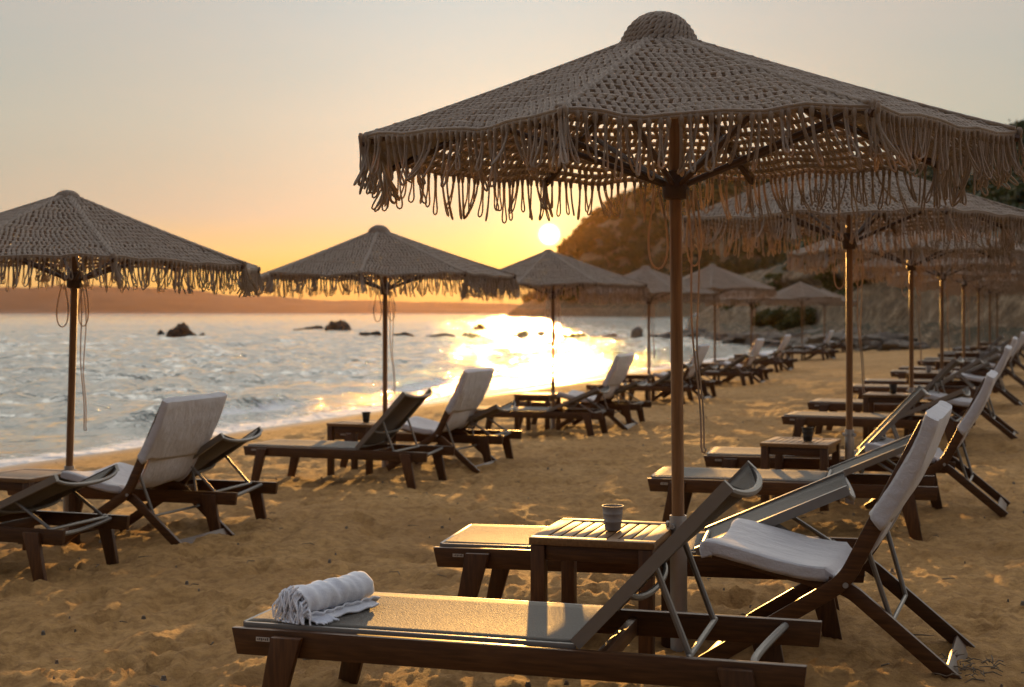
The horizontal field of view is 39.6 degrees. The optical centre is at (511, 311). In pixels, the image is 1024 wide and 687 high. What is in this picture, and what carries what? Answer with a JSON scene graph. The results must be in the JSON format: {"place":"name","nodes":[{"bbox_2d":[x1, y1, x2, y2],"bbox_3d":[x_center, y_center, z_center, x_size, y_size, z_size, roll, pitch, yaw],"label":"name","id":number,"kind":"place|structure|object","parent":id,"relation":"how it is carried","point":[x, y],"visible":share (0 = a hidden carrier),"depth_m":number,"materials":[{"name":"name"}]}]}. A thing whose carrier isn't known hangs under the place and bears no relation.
{"place":"outdoors","nodes":[
{"label":"outdoors","id":0,"kind":"place"},
{"bbox_2d":[0,285,519,312],"bbox_3d":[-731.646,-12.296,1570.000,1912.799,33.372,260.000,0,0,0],"label":"mountains","id":1,"kind":"structure","parent":0,"point":[100,300],"depth_m":1506.04,"materials":[{"name":"stone"}]},
{"bbox_2d":[0,313,777,466],"bbox_3d":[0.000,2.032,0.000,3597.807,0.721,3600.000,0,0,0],"label":"sea","id":2,"kind":"structure","parent":0,"point":[263,370],"depth_m":53.58,"materials":[{"name":"liquid"}]},
{"bbox_2d":[166,322,196,337],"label":"rock","id":3,"kind":"object","parent":2,"relation":"in","point":[181,330],"visible":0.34,"depth_m":109.25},
{"bbox_2d":[293,325,323,329],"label":"rock","id":4,"kind":"object","parent":2,"relation":"in","point":[316,327],"visible":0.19,"depth_m":151.02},
{"bbox_2d":[324,319,351,330],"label":"rock","id":5,"kind":"object","parent":2,"relation":"in","point":[340,324],"visible":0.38,"depth_m":146.32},
{"bbox_2d":[359,331,381,335],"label":"rock","id":6,"kind":"object","parent":2,"relation":"in","point":[376,333],"visible":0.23,"depth_m":109.57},
{"bbox_2d":[391,332,413,335],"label":"rock","id":7,"kind":"object","parent":2,"relation":"in","point":[404,333],"visible":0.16,"depth_m":111.69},
{"bbox_2d":[425,333,454,336],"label":"rock","id":8,"kind":"object","parent":2,"relation":"in","point":[442,334],"visible":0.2,"depth_m":109.47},
{"bbox_2d":[462,332,480,337],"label":"rock","id":9,"kind":"object","parent":2,"relation":"in","point":[471,334],"visible":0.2,"depth_m":109.61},
{"bbox_2d":[474,324,485,329],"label":"rock","id":10,"kind":"object","parent":2,"relation":"in","point":[480,327],"visible":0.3,"depth_m":159.68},
{"bbox_2d":[514,330,530,337],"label":"rock","id":11,"kind":"object","parent":2,"relation":"in","point":[522,333],"visible":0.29,"depth_m":109.67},
{"bbox_2d":[536,331,548,336],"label":"rock","id":12,"kind":"object","parent":2,"relation":"in","point":[541,334],"visible":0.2,"depth_m":109.42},
{"bbox_2d":[562,332,588,336],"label":"rock","id":13,"kind":"object","parent":2,"relation":"in","point":[582,334],"visible":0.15,"depth_m":109.49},
{"bbox_2d":[604,333,619,336],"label":"rock","id":14,"kind":"object","parent":2,"relation":"in","point":[613,335],"visible":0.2,"depth_m":109.65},
{"bbox_2d":[631,327,642,336],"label":"rock","id":15,"kind":"object","parent":2,"relation":"in","point":[637,332],"visible":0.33,"depth_m":105.23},
{"bbox_2d":[650,331,670,338],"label":"rock","id":16,"kind":"object","parent":2,"relation":"in","point":[667,335],"visible":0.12,"depth_m":107.33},
{"bbox_2d":[0,348,1023,686],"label":"beach sand","id":17,"kind":"structure","parent":0,"point":[382,540],"depth_m":9.21,"materials":[{"name":"sand"}]},
{"bbox_2d":[0,468,80,549],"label":"side table","id":18,"kind":"object","parent":17,"relation":"on","point":[19,479],"visible":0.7,"depth_m":10.01,"materials":[{"name":"brown wood"}]},
{"bbox_2d":[0,464,129,581],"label":"sun lounger","id":19,"kind":"object","parent":17,"relation":"on","point":[20,512],"visible":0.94,"depth_m":8.85,"materials":[{"name":"grey paint"}]},
{"bbox_2d":[0,190,263,543],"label":"beach parasol","id":20,"kind":"object","parent":17,"relation":"on","point":[47,226],"visible":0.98,"depth_m":9.80,"materials":[{"name":"fabric"}]},
{"bbox_2d":[7,426,277,531],"bbox_3d":[-2.801,1.279,10.783,1.929,0.808,0.745,0,0,17],"label":"sun lounger","id":21,"kind":"object","parent":17,"relation":"on","point":[210,495],"visible":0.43,"depth_m":10.50,"materials":[{"name":"grey paint"}]},
{"bbox_2d":[61,392,234,545],"bbox_3d":[-2.586,1.116,10.123,1.023,1.062,0.758,0,0,21],"label":"deck chair","id":22,"kind":"object","parent":17,"relation":"on","point":[181,432],"visible":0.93,"depth_m":9.94,"materials":[{"name":"fabric"}]},
{"bbox_2d":[243,388,454,488],"bbox_3d":[-1.564,1.208,13.662,1.929,0.939,0.745,0,0,20],"label":"sun lounger","id":23,"kind":"object","parent":17,"relation":"on","point":[372,444],"visible":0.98,"depth_m":13.51,"materials":[{"name":"grey paint"}]},
{"bbox_2d":[326,419,395,475],"bbox_3d":[-1.549,1.423,14.662,0.510,0.570,0.570,0,0,22],"label":"side table","id":24,"kind":"object","parent":17,"relation":"on","point":[354,427],"visible":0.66,"depth_m":14.48,"materials":[{"name":"brown wood"}]},
{"bbox_2d":[362,412,369,421],"bbox_3d":[-1.502,1.086,14.644,0.091,0.102,0.091,0,0,0],"label":"bucket cup","id":25,"kind":"object","parent":24,"relation":"on","point":[366,416],"visible":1,"depth_m":14.61,"materials":[{"name":"plastic"}]},
{"bbox_2d":[253,225,519,466],"bbox_3d":[-1.321,0.502,14.892,2.639,2.820,2.707,0,0,-20],"label":"beach parasol","id":26,"kind":"object","parent":17,"relation":"on","point":[406,260],"visible":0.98,"depth_m":14.30,"materials":[{"name":"fabric"}]},
{"bbox_2d":[335,401,521,467],"bbox_3d":[-0.911,1.322,15.383,1.929,0.710,0.745,0,0,18],"label":"sun lounger","id":27,"kind":"object","parent":17,"relation":"on","point":[483,438],"visible":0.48,"depth_m":15.08,"materials":[{"name":"grey paint"}]},
{"bbox_2d":[386,367,496,472],"bbox_3d":[-0.696,1.110,14.723,1.023,1.062,0.758,0,0,21],"label":"deck chair","id":28,"kind":"object","parent":17,"relation":"on","point":[469,393],"visible":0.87,"depth_m":14.51,"materials":[{"name":"fabric"}]},
{"bbox_2d":[27,407,1023,686],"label":"beach debris","id":29,"kind":"object","parent":17,"relation":"on","point":[163,677],"visible":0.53,"depth_m":7.97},
{"bbox_2d":[232,460,821,686],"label":"sun lounger","id":30,"kind":"object","parent":17,"relation":"on","point":[528,638],"visible":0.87,"depth_m":4.75,"materials":[{"name":"brown wood"}]},
{"bbox_2d":[272,571,379,625],"bbox_3d":[-0.628,1.004,5.016,0.205,0.133,0.442,0,0,32],"label":"rolled towel","id":31,"kind":"object","parent":30,"relation":"on","point":[325,601],"visible":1,"depth_m":4.95,"materials":[{"name":"white fabric"}]},
{"bbox_2d":[514,392,560,430],"bbox_3d":[0.358,1.424,19.762,0.510,0.570,0.570,0,0,19],"label":"side table","id":32,"kind":"object","parent":17,"relation":"on","point":[529,397],"visible":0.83,"depth_m":19.57,"materials":[{"name":"brown wood"}]},
{"bbox_2d":[468,385,614,435],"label":"sun lounger","id":33,"kind":"object","parent":17,"relation":"on","point":[561,411],"visible":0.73,"depth_m":18.46,"materials":[{"name":"grey paint"}]},
{"bbox_2d":[459,249,651,428],"bbox_3d":[0.584,0.517,19.989,2.639,2.792,2.707,0,0,-3],"label":"beach parasol","id":34,"kind":"object","parent":17,"relation":"on","point":[566,272],"visible":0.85,"depth_m":19.43,"materials":[{"name":"fabric"}]},
{"bbox_2d":[510,379,651,427],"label":"sun lounger","id":35,"kind":"object","parent":17,"relation":"on","point":[626,406],"visible":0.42,"depth_m":20.16,"materials":[{"name":"grey paint"}]},
{"bbox_2d":[556,353,637,429],"bbox_3d":[1.211,1.111,19.823,1.023,1.062,0.758,0,0,21],"label":"deck chair","id":36,"kind":"object","parent":17,"relation":"on","point":[617,372],"visible":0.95,"depth_m":19.63,"materials":[{"name":"fabric"}]},
{"bbox_2d":[529,518,670,653],"bbox_3d":[0.392,1.196,5.937,0.510,0.570,0.570,0,0,16],"label":"side table","id":37,"kind":"object","parent":17,"relation":"on","point":[569,543],"visible":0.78,"depth_m":5.73,"materials":[{"name":"brown wood"}]},
{"bbox_2d":[602,504,623,530],"bbox_3d":[0.420,0.860,5.926,0.091,0.102,0.091,0,0,0],"label":"cup","id":38,"kind":"object","parent":37,"relation":"on","point":[612,514],"visible":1,"depth_m":5.89,"materials":[{"name":"plastic"}]},
{"bbox_2d":[622,373,654,401],"bbox_3d":[2.361,1.454,26.562,0.510,0.570,0.570,0,0,19],"label":"side table","id":39,"kind":"object","parent":17,"relation":"on","point":[635,376],"visible":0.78,"depth_m":26.37,"materials":[{"name":"brown wood"}]},
{"bbox_2d":[586,361,697,403],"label":"sun lounger","id":40,"kind":"object","parent":17,"relation":"on","point":[657,385],"visible":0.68,"depth_m":25.25,"materials":[{"name":"grey paint"}]},
{"bbox_2d":[433,470,864,639],"bbox_3d":[0.652,1.112,6.662,1.929,0.710,0.745,0,0,12],"label":"sun lounger","id":41,"kind":"object","parent":17,"relation":"on","point":[474,551],"visible":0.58,"depth_m":6.48,"materials":[{"name":"brown wood"}]},
{"bbox_2d":[578,265,720,400],"bbox_3d":[2.585,0.536,26.788,2.639,2.811,2.707,0,0,5],"label":"beach parasol","id":42,"kind":"object","parent":17,"relation":"on","point":[650,276],"visible":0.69,"depth_m":26.26,"materials":[{"name":"fabric"}]},
{"bbox_2d":[619,364,721,400],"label":"sun lounger","id":43,"kind":"object","parent":17,"relation":"on","point":[711,383],"visible":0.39,"depth_m":26.95,"materials":[{"name":"grey paint"}]},
{"bbox_2d":[653,344,713,400],"bbox_3d":[3.214,1.136,26.623,1.023,1.062,0.758,0,0,21],"label":"deck chair","id":44,"kind":"object","parent":17,"relation":"on","point":[689,372],"visible":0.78,"depth_m":26.44,"materials":[{"name":"fabric"}]},
{"bbox_2d":[353,11,1023,651],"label":"beach parasol","id":45,"kind":"object","parent":17,"relation":"on","point":[671,71],"visible":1,"depth_m":5.58,"materials":[{"name":"fabric"}]},
{"bbox_2d":[693,362,719,379],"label":"side table","id":46,"kind":"object","parent":17,"relation":"on","point":[704,364],"visible":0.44,"depth_m":32.32,"materials":[{"name":"brown wood"}]},
{"bbox_2d":[666,353,758,385],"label":"sun lounger","id":47,"kind":"object","parent":17,"relation":"on","point":[724,371],"visible":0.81,"depth_m":31.18,"materials":[{"name":"grey paint"}]},
{"bbox_2d":[656,264,776,362],"bbox_3d":[4.688,0.439,32.791,2.639,3.081,2.707,0,0,-13],"label":"beach parasol","id":48,"kind":"object","parent":17,"relation":"on","point":[720,280],"visible":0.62,"depth_m":32.23,"materials":[{"name":"fabric"}]},
{"bbox_2d":[701,354,772,380],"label":"sun lounger","id":49,"kind":"object","parent":17,"relation":"on","point":[764,371],"visible":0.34,"depth_m":32.81,"materials":[{"name":"grey paint"}]},
{"bbox_2d":[719,338,765,383],"bbox_3d":[5.314,1.144,32.623,1.023,1.062,0.758,0,0,21],"label":"deck chair","id":50,"kind":"object","parent":17,"relation":"on","point":[755,349],"visible":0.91,"depth_m":32.40,"materials":[{"name":"fabric"}]},
{"bbox_2d":[734,354,755,367],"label":"side table","id":51,"kind":"object","parent":17,"relation":"on","point":[736,356],"visible":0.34,"depth_m":40.59,"materials":[{"name":"brown wood"}]},
{"bbox_2d":[704,290,797,367],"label":"beach parasol","id":52,"kind":"object","parent":17,"relation":"on","point":[781,297],"visible":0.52,"depth_m":40.25,"materials":[{"name":"fabric"}]},
{"bbox_2d":[716,349,786,372],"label":"sun lounger","id":53,"kind":"object","parent":17,"relation":"on","point":[776,363],"visible":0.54,"depth_m":39.30,"materials":[{"name":"grey paint"}]},
{"bbox_2d":[728,344,797,368],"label":"sun lounger","id":54,"kind":"object","parent":17,"relation":"on","point":[790,362],"visible":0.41,"depth_m":41.02,"materials":[{"name":"grey paint"}]},
{"bbox_2d":[757,334,793,370],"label":"deck chair","id":55,"kind":"object","parent":17,"relation":"on","point":[784,342],"visible":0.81,"depth_m":40.56,"materials":[{"name":"fabric"}]},
{"bbox_2d":[647,434,937,540],"bbox_3d":[1.955,1.184,9.922,1.929,0.710,0.745,0,0,15],"label":"sun lounger","id":56,"kind":"object","parent":17,"relation":"on","point":[711,480],"visible":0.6,"depth_m":9.77,"materials":[{"name":"grey paint"}]},
{"bbox_2d":[789,346,805,359],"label":"side table","id":57,"kind":"object","parent":17,"relation":"on","point":[796,347],"visible":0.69,"depth_m":50.57,"materials":[{"name":"brown wood"}]},
{"bbox_2d":[760,437,840,511],"bbox_3d":[2.213,1.274,10.883,0.510,0.570,0.570,0,0,23],"label":"side table","id":58,"kind":"object","parent":17,"relation":"on","point":[779,448],"visible":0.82,"depth_m":10.70,"materials":[{"name":"brown wood"}]},
{"bbox_2d":[802,427,813,440],"bbox_3d":[2.259,0.937,10.866,0.091,0.102,0.091,0,0,0],"label":"bucket cup","id":59,"kind":"object","parent":58,"relation":"on","point":[807,432],"visible":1,"depth_m":10.83,"materials":[{"name":"black ceramic"}]},
{"bbox_2d":[763,281,841,345],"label":"beach parasol","id":60,"kind":"object","parent":17,"relation":"on","point":[800,290],"visible":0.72,"depth_m":50.45,"materials":[{"name":"fabric"}]},
{"bbox_2d":[773,342,831,359],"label":"sun lounger","id":61,"kind":"object","parent":17,"relation":"on","point":[822,352],"visible":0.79,"depth_m":49.47,"materials":[{"name":"grey paint"}]},
{"bbox_2d":[683,327,930,350],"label":"shore rocks","id":62,"kind":"object","parent":17,"relation":"on","point":[883,341],"visible":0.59,"depth_m":69.44,"materials":[{"name":"stone"}]},
{"bbox_2d":[786,341,838,358],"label":"sun lounger","id":63,"kind":"object","parent":17,"relation":"on","point":[833,352],"visible":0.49,"depth_m":51.16,"materials":[{"name":"grey paint"}]},
{"bbox_2d":[805,330,835,359],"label":"deck chair","id":64,"kind":"object","parent":17,"relation":"on","point":[829,336],"visible":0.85,"depth_m":50.61,"materials":[{"name":"white wood"}]},
{"bbox_2d":[792,288,856,340],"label":"beach parasol","id":65,"kind":"object","parent":17,"relation":"on","point":[842,305],"visible":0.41,"depth_m":60.65,"materials":[{"name":"fabric"}]},
{"bbox_2d":[803,338,845,354],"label":"sun lounger","id":66,"kind":"object","parent":17,"relation":"on","point":[842,347],"visible":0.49,"depth_m":59.29,"materials":[{"name":"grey wood"}]},
{"bbox_2d":[704,385,955,508],"bbox_3d":[2.554,1.069,11.471,1.929,0.939,0.745,0,0,15],"label":"sun lounger","id":67,"kind":"object","parent":17,"relation":"on","point":[732,457],"visible":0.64,"depth_m":11.25,"materials":[{"name":"grey paint"}]},
{"bbox_2d":[698,401,974,678],"bbox_3d":[1.340,0.907,5.812,1.023,1.062,0.758,0,0,21],"label":"deck chair","id":68,"kind":"object","parent":17,"relation":"on","point":[828,570],"visible":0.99,"depth_m":5.58,"materials":[{"name":"fabric"}]},
{"bbox_2d":[829,333,845,349],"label":"deck chair","id":69,"kind":"object","parent":17,"relation":"on","point":[844,336],"visible":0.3,"depth_m":60.52,"materials":[{"name":"brown wood"}]},
{"bbox_2d":[682,153,1023,504],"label":"beach parasol","id":70,"kind":"object","parent":17,"relation":"on","point":[986,216],"visible":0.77,"depth_m":10.48,"materials":[{"name":"fabric"}]},
{"bbox_2d":[781,387,975,457],"bbox_3d":[3.895,1.147,15.122,1.929,0.710,0.745,0,0,23],"label":"sun lounger","id":71,"kind":"object","parent":17,"relation":"on","point":[798,420],"visible":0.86,"depth_m":14.98,"materials":[{"name":"grey paint"}]},
{"bbox_2d":[862,392,913,441],"bbox_3d":[4.238,1.208,15.998,0.510,0.570,0.570,0,0,21],"label":"side table","id":72,"kind":"object","parent":17,"relation":"on","point":[870,399],"visible":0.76,"depth_m":15.81,"materials":[{"name":"brown wood"}]},
{"bbox_2d":[889,384,896,393],"bbox_3d":[4.285,0.872,15.980,0.091,0.102,0.091,0,0,0],"label":"bucket cup","id":73,"kind":"object","parent":72,"relation":"on","point":[893,388],"visible":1,"depth_m":15.95,"materials":[{"name":"plastic"}]},
{"bbox_2d":[807,356,972,435],"bbox_3d":[4.529,0.997,16.850,1.929,0.939,0.745,0,0,23],"label":"sun lounger","id":74,"kind":"object","parent":17,"relation":"on","point":[826,405],"visible":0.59,"depth_m":16.71,"materials":[{"name":"grey paint"}]},
{"bbox_2d":[783,212,1023,430],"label":"beach parasol","id":75,"kind":"object","parent":17,"relation":"on","point":[910,263],"visible":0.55,"depth_m":16.07,"materials":[{"name":"fabric"}]},
{"bbox_2d":[853,358,983,412],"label":"sun lounger","id":76,"kind":"object","parent":17,"relation":"on","point":[857,388],"visible":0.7,"depth_m":20.28,"materials":[{"name":"brown wood"}]},
{"bbox_2d":[906,372,943,385],"bbox_3d":[6.188,1.198,21.298,0.510,0.570,0.570,0,0,20],"label":"side table","id":77,"kind":"object","parent":17,"relation":"on","point":[923,375],"visible":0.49,"depth_m":21.07,"materials":[{"name":"brown wood"}]},
{"bbox_2d":[863,360,993,388],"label":"sun lounger","id":78,"kind":"object","parent":17,"relation":"on","point":[918,381],"visible":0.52,"depth_m":21.93,"materials":[{"name":"grey paint"}]},
{"bbox_2d":[864,370,1009,516],"bbox_3d":[3.244,0.982,10.823,1.023,1.062,0.758,0,0,21],"label":"deck chair","id":79,"kind":"object","parent":17,"relation":"on","point":[941,459],"visible":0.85,"depth_m":10.47,"materials":[{"name":"fabric"}]},
{"bbox_2d":[853,250,1023,371],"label":"beach parasol","id":80,"kind":"object","parent":17,"relation":"on","point":[941,275],"visible":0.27,"depth_m":21.45,"materials":[{"name":"fabric"}]},
{"bbox_2d":[890,354,1003,392],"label":"sun lounger","id":81,"kind":"object","parent":17,"relation":"on","point":[900,374],"visible":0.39,"depth_m":25.39,"materials":[{"name":"grey paint"}]},
{"bbox_2d":[935,360,965,380],"bbox_3d":[8.138,1.197,26.398,0.510,0.570,0.570,0,0,22],"label":"side table","id":82,"kind":"object","parent":17,"relation":"on","point":[946,362],"visible":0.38,"depth_m":26.22,"materials":[{"name":"brown wood"}]},
{"bbox_2d":[898,346,1004,383],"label":"sun lounger","id":83,"kind":"object","parent":17,"relation":"on","point":[995,349],"visible":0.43,"depth_m":27.04,"materials":[{"name":"grey paint"}]},
{"bbox_2d":[885,259,1023,359],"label":"beach parasol","id":84,"kind":"object","parent":17,"relation":"on","point":[963,283],"visible":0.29,"depth_m":26.57,"materials":[{"name":"fabric"}]},
{"bbox_2d":[917,348,1012,375],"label":"sun lounger","id":85,"kind":"object","parent":17,"relation":"on","point":[928,362],"visible":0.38,"depth_m":30.85,"materials":[{"name":"grey paint"}]},
{"bbox_2d":[955,352,979,366],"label":"side table","id":86,"kind":"object","parent":17,"relation":"on","point":[970,354],"visible":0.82,"depth_m":31.57,"materials":[{"name":"brown wood"}]},
{"bbox_2d":[924,335,1012,367],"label":"sun lounger","id":87,"kind":"object","parent":17,"relation":"on","point":[999,338],"visible":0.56,"depth_m":32.46,"materials":[{"name":"grey paint"}]},
{"bbox_2d":[915,277,1023,351],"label":"beach parasol","id":88,"kind":"object","parent":17,"relation":"on","point":[978,289],"visible":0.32,"depth_m":31.98,"materials":[{"name":"fabric"}]},
{"bbox_2d":[923,345,1018,438],"bbox_3d":[5.184,0.911,16.023,1.023,1.062,0.758,0,0,21],"label":"deck chair","id":89,"kind":"object","parent":17,"relation":"on","point":[996,421],"visible":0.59,"depth_m":15.73,"materials":[{"name":"brown wood"}]},
{"bbox_2d":[937,344,1018,366],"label":"sun lounger","id":90,"kind":"object","parent":17,"relation":"on","point":[952,355],"visible":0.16,"depth_m":36.05,"materials":[{"name":"grey paint"}]},
{"bbox_2d":[933,650,1023,678],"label":"dry twigs","id":91,"kind":"object","parent":17,"relation":"on","point":[965,667],"visible":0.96,"depth_m":5.44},
{"bbox_2d":[944,337,1012,353],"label":"sun lounger","id":92,"kind":"object","parent":17,"relation":"on","point":[1005,342],"visible":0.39,"depth_m":37.80,"materials":[{"name":"grey paint"}]},
{"bbox_2d":[970,346,990,351],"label":"side table","id":93,"kind":"object","parent":17,"relation":"on","point":[972,348],"visible":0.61,"depth_m":36.80,"materials":[{"name":"brown wood"}]},
{"bbox_2d":[938,283,1023,345],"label":"beach parasol","id":94,"kind":"object","parent":17,"relation":"on","point":[989,292],"visible":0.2,"depth_m":37.18,"materials":[{"name":"fabric"}]},
{"bbox_2d":[949,288,1023,338],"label":"beach parasol","id":95,"kind":"object","parent":17,"relation":"on","point":[995,294],"visible":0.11,"depth_m":42.48,"materials":[{"name":"fabric"}]},
{"bbox_2d":[952,342,1021,360],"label":"sun lounger","id":96,"kind":"object","parent":17,"relation":"on","point":[959,349],"visible":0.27,"depth_m":41.30,"materials":[{"name":"grey paint"}]},
{"bbox_2d":[951,336,1023,405],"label":"deck chair","id":97,"kind":"object","parent":17,"relation":"on","point":[1003,391],"visible":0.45,"depth_m":21.07,"materials":[{"name":"brown wood"}]},
{"bbox_2d":[971,332,1023,386],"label":"deck chair","id":98,"kind":"object","parent":17,"relation":"on","point":[1014,376],"visible":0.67,"depth_m":26.05,"materials":[{"name":"fabric"}]},
{"bbox_2d":[985,338,1023,369],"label":"deck chair","id":99,"kind":"object","parent":17,"relation":"on","point":[1018,363],"visible":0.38,"depth_m":31.47,"materials":[{"name":"brown wood"}]},
{"bbox_2d":[996,344,1023,357],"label":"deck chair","id":100,"kind":"object","parent":17,"relation":"on","point":[1021,353],"visible":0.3,"depth_m":36.67,"materials":[{"name":"brown wood"}]},
{"bbox_2d":[0,0,1023,303],"label":"sky","id":101,"kind":"structure","parent":0,"point":[232,128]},
{"bbox_2d":[505,174,856,316],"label":"headland","id":102,"kind":"structure","parent":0,"point":[535,307],"depth_m":580.60,"materials":[{"name":"stone"}]},
{"bbox_2d":[521,159,902,302],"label":"headland scrub","id":103,"kind":"object","parent":102,"relation":"on","point":[579,241],"visible":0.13,"depth_m":595.89,"materials":[{"name":"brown plant"}]},
{"bbox_2d":[688,149,1023,347],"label":"hillside","id":104,"kind":"structure","parent":0,"point":[885,307],"depth_m":67.92,"materials":[{"name":"stone"}]},
{"bbox_2d":[752,308,770,326],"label":"bush","id":105,"kind":"object","parent":104,"relation":"on","point":[758,318],"visible":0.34,"depth_m":91.70,"materials":[{"name":"green plant"}]},
{"bbox_2d":[762,304,795,327],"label":"bush","id":106,"kind":"object","parent":104,"relation":"on","point":[772,317],"visible":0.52,"depth_m":86.90,"materials":[{"name":"green plant"}]},
{"bbox_2d":[718,253,870,309],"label":"bluff scrub","id":107,"kind":"object","parent":104,"relation":"on","point":[826,283],"visible":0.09,"depth_m":82.61,"materials":[{"name":"green plant"}]},
{"bbox_2d":[776,305,816,330],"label":"bush","id":108,"kind":"object","parent":104,"relation":"on","point":[791,320],"visible":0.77,"depth_m":83.53,"materials":[{"name":"green plant"}]},
{"bbox_2d":[766,119,1023,269],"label":"hillside scrub","id":109,"kind":"object","parent":104,"relation":"on","point":[1013,196],"visible":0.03,"depth_m":88.10,"materials":[{"name":"green plant"}]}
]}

